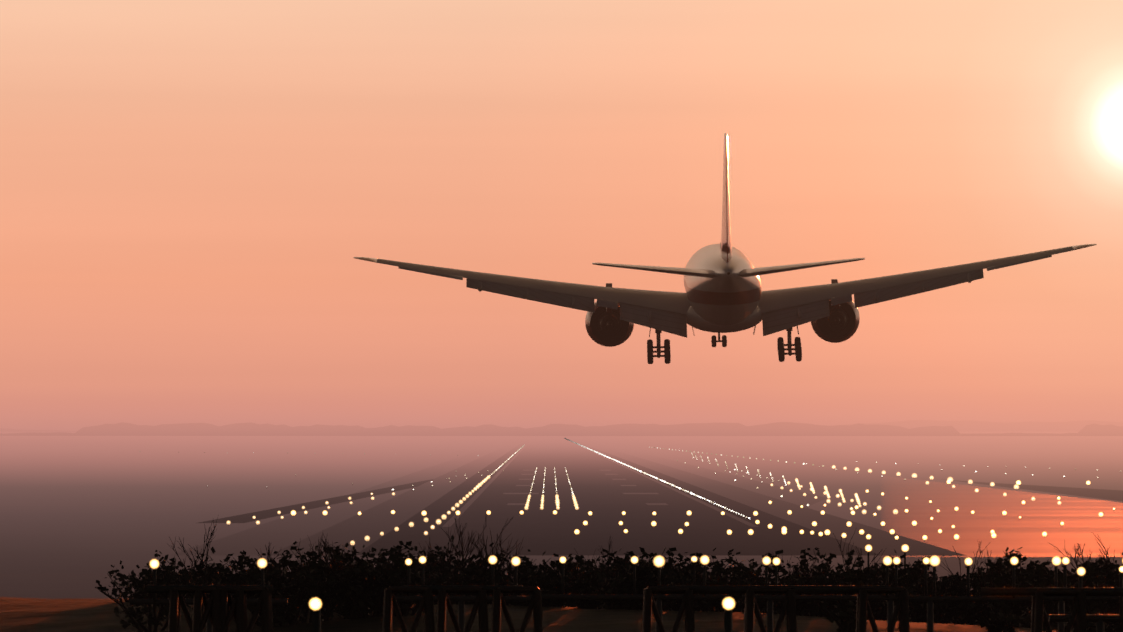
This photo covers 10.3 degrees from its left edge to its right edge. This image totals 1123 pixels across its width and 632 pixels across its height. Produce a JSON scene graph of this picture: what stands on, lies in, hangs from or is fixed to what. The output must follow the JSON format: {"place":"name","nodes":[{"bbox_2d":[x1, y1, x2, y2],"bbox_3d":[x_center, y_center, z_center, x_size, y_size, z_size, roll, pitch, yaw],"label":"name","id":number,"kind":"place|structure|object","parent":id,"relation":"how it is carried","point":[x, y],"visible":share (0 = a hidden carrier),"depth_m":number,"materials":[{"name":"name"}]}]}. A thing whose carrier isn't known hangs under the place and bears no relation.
{"place":"outdoors","nodes":[
{"label":"outdoors","id":0,"kind":"place"},
{"bbox_2d":[0,592,1116,631],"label":"mound terrain","id":1,"kind":"structure","parent":0,"point":[51,615],"depth_m":87.32,"materials":[{"name":"brown soil"}]},
{"bbox_2d":[95,504,1122,631],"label":"scrub bushes","id":2,"kind":"object","parent":1,"relation":"on","point":[355,590],"visible":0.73,"depth_m":91.97,"materials":[{"name":"green plant"}]},
{"bbox_2d":[129,546,1122,631],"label":"approach light supports","id":3,"kind":"object","parent":1,"relation":"on","point":[218,609],"visible":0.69,"depth_m":41.07,"materials":[{"name":"grey"}]},
{"bbox_2d":[0,430,1122,598],"bbox_3d":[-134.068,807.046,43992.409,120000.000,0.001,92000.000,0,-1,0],"label":"ground","id":4,"kind":"structure","parent":0,"point":[80,516],"depth_m":1504.95,"materials":[{"name":"brown soil"}]},
{"bbox_2d":[198,479,432,522],"bbox_3d":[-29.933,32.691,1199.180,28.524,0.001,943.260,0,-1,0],"label":"taxiway","id":5,"kind":"structure","parent":4,"relation":"on","point":[255,516],"depth_m":883.62,"materials":[{"name":"grey asphalt"}]},
{"bbox_2d":[174,436,826,555],"bbox_3d":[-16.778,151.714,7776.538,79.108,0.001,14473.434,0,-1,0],"label":"runway verge","id":6,"kind":"structure","parent":4,"relation":"on","point":[282,533],"depth_m":884.02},
{"bbox_2d":[0,422,1122,435],"bbox_3d":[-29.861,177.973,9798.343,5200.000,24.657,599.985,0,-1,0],"label":"hills","id":7,"kind":"structure","parent":4,"relation":"on","point":[686,429],"depth_m":9564.54,"materials":[{"name":"grey"}]},
{"bbox_2d":[356,436,880,555],"bbox_3d":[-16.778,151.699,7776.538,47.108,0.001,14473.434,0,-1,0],"label":"runway","id":8,"kind":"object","parent":4,"relation":"on","point":[602,498],"visible":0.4,"depth_m":773.22,"materials":[{"name":"grey asphalt"}]},
{"bbox_2d":[442,437,758,526],"bbox_3d":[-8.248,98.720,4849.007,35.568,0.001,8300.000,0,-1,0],"label":"runway markings","id":9,"kind":"object","parent":8,"relation":"on","point":[451,521],"visible":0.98,"depth_m":1043.81,"materials":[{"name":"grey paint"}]},
{"bbox_2d":[271,436,966,555],"bbox_3d":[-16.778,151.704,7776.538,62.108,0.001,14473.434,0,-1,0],"label":"runway shoulder","id":10,"kind":"object","parent":4,"relation":"on","point":[373,524],"visible":0.2,"depth_m":782.40},
{"bbox_2d":[153,438,1122,606],"bbox_3d":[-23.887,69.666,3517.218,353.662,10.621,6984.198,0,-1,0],"label":"approach lights","id":11,"kind":"object","parent":4,"relation":"on","point":[315,603],"visible":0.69,"depth_m":1105.12},
{"bbox_2d":[228,447,1120,546],"bbox_3d":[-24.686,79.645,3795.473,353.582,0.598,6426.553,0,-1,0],"label":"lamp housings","id":12,"kind":"object","parent":4,"relation":"on","point":[696,497],"visible":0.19,"depth_m":903.83,"materials":[{"name":"white"}]},
{"bbox_2d":[687,476,1122,556],"bbox_3d":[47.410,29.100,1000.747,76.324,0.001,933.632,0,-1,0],"label":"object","id":13,"kind":"object","parent":4,"relation":"on","point":[1082,520],"visible":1,"depth_m":773.92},
{"bbox_2d":[0,420,1122,431],"bbox_3d":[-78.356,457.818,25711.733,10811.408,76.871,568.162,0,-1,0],"label":"distant hills","id":14,"kind":"structure","parent":0,"point":[986,426],"depth_m":25928.58,"materials":[{"name":"grey"}]},
{"bbox_2d":[0,0,1122,429],"label":"sky","id":15,"kind":"structure","parent":0,"point":[191,191],"materials":[{"name":"orange"}]},
{"bbox_2d":[354,133,1096,363],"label":"airliner","id":16,"kind":"object","parent":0,"point":[724,293],"visible":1,"depth_m":518.19,"materials":[{"name":"white paint"}]},
{"bbox_2d":[942,479,1122,500],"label":"taxiway","id":17,"kind":"structure","parent":0,"point":[1116,495],"depth_m":1112.59,"materials":[{"name":"grey asphalt"}]}
]}

